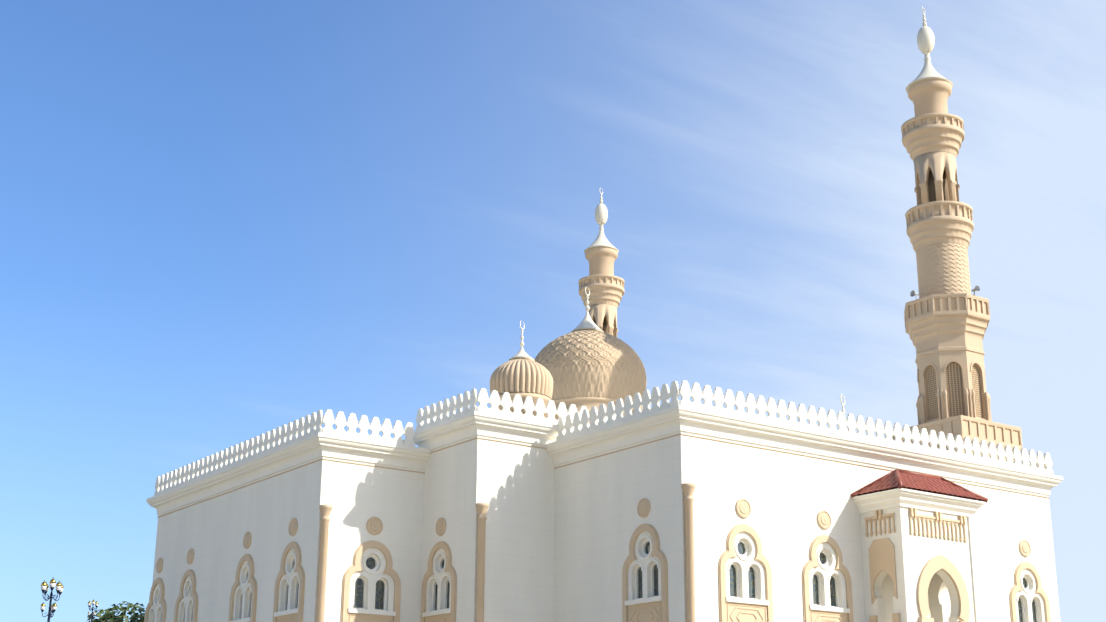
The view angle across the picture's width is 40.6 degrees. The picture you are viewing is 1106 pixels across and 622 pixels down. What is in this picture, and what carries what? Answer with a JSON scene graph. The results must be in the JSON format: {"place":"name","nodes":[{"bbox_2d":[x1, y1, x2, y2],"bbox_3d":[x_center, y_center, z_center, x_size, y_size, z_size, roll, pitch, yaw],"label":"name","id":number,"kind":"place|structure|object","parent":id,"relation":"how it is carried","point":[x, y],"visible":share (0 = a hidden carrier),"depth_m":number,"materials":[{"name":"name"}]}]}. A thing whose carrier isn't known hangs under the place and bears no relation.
{"place":"outdoors","nodes":[
{"label":"outdoors","id":0,"kind":"place"},
{"bbox_2d":[0,0,1105,621],"label":"sky","id":1,"kind":"structure","parent":0,"point":[224,224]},
{"bbox_2d":[860,507,974,621],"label":"porch walls","id":2,"kind":"structure","parent":0,"point":[914,554],"depth_m":41.49,"materials":[{"name":"white paint"}]},
{"bbox_2d":[853,491,982,621],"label":"porch trim","id":3,"kind":"structure","parent":2,"relation":"attached to","point":[881,554],"depth_m":41.54,"materials":[{"name":"beige paint"}]},
{"bbox_2d":[851,469,987,504],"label":"porch roof tiles","id":4,"kind":"object","parent":2,"relation":"on","point":[910,481],"visible":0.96,"depth_m":42.18,"materials":[{"name":"red tile"}]},
{"label":"ground","id":5,"kind":"structure","parent":0,"visible":0},
{"bbox_2d":[40,577,63,621],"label":"street lamp","id":6,"kind":"object","parent":5,"relation":"on","point":[44,590],"visible":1,"depth_m":65.29,"materials":[{"name":"black metal"}]},
{"bbox_2d":[88,599,98,621],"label":"street lamp","id":7,"kind":"object","parent":5,"relation":"on","point":[96,603],"visible":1,"depth_m":60.23,"materials":[{"name":"black metal"}]},
{"bbox_2d":[86,601,145,621],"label":"tree","id":8,"kind":"object","parent":5,"relation":"on","point":[110,616],"visible":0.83,"depth_m":62.23,"materials":[{"name":"green plant"}]},
{"bbox_2d":[150,456,423,621],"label":"wing walls","id":9,"kind":"structure","parent":5,"relation":"on","point":[211,532],"depth_m":43.70,"materials":[{"name":"paint"}]},
{"bbox_2d":[419,435,554,621],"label":"block walls","id":10,"kind":"structure","parent":5,"relation":"on","point":[512,485],"depth_m":42.33,"materials":[{"name":"paint"}]},
{"bbox_2d":[490,321,552,417],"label":"ribbed dome","id":11,"kind":"structure","parent":10,"relation":"on","point":[523,373],"depth_m":44.60,"materials":[{"name":"stone"}]},
{"bbox_2d":[578,189,624,332],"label":"minaret","id":12,"kind":"object","parent":5,"relation":"on","point":[603,283],"visible":0.17,"depth_m":70.69,"materials":[{"name":"beige stone"}]},
{"bbox_2d":[586,304,617,336],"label":"minaret arcade","id":13,"kind":"object","parent":12,"relation":"attached to","point":[598,313],"visible":0.44,"depth_m":69.97},
{"bbox_2d":[554,431,1059,621],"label":"hall walls","id":14,"kind":"structure","parent":5,"relation":"on","point":[599,520],"depth_m":40.87,"materials":[{"name":"paint"}]},
{"bbox_2d":[316,483,695,621],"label":"corner pilasters","id":15,"kind":"object","parent":14,"relation":"attached to","point":[688,489],"visible":1,"depth_m":40.98,"materials":[{"name":"beige stone"}]},
{"bbox_2d":[534,288,646,423],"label":"dome","id":16,"kind":"structure","parent":14,"relation":"on","point":[588,362],"depth_m":54.44,"materials":[{"name":"stone"}]},
{"bbox_2d":[144,498,1050,621],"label":"window frames","id":17,"kind":"structure","parent":14,"relation":"attached to","point":[652,608],"depth_m":41.82,"materials":[{"name":"beige paint"}]},
{"bbox_2d":[241,542,1036,621],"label":"window panes","id":18,"kind":"object","parent":17,"relation":"in","point":[359,586],"visible":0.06,"depth_m":41.18,"materials":[{"name":"glass"}]},
{"bbox_2d":[154,380,1052,495],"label":"parapet merlons","id":19,"kind":"object","parent":14,"relation":"on","point":[582,418],"visible":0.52,"depth_m":43.29,"materials":[{"name":"white paint"}]},
{"bbox_2d":[146,405,1062,517],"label":"cornices","id":20,"kind":"object","parent":14,"relation":"on","point":[659,423],"visible":0.54,"depth_m":43.05,"materials":[{"name":"white paint"}]},
{"bbox_2d":[840,394,847,430],"bbox_3d":[8.831,3.534,45.396,0.199,2.088,0.344,0,-17,2],"label":"finial","id":21,"kind":"object","parent":14,"relation":"on","point":[843,410],"visible":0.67,"depth_m":45.53,"materials":[{"name":"white metal"}]},
{"bbox_2d":[892,6,1022,461],"bbox_3d":[13.600,2.857,50.956,3.050,29.569,3.050,12,-21,-33],"label":"minaret","id":22,"kind":"object","parent":5,"relation":"on","point":[946,303],"visible":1,"depth_m":51.48,"materials":[{"name":"beige stone"}]},
{"bbox_2d":[914,151,959,204],"bbox_3d":[13.650,-4.106,53.135,1.560,2.800,1.560,12,-21,-33],"label":"arcade","id":23,"kind":"object","parent":22,"relation":"attached to","point":[937,163],"visible":0.65,"depth_m":52.79},
{"bbox_2d":[915,336,986,422],"bbox_3d":[13.599,2.933,50.932,2.261,3.750,2.261,12,-21,-33],"label":"octagonal minaret shaft","id":24,"kind":"object","parent":22,"relation":"attached to","point":[939,353],"visible":0.42,"depth_m":50.40,"materials":[{"name":"beige stone"}]}
]}

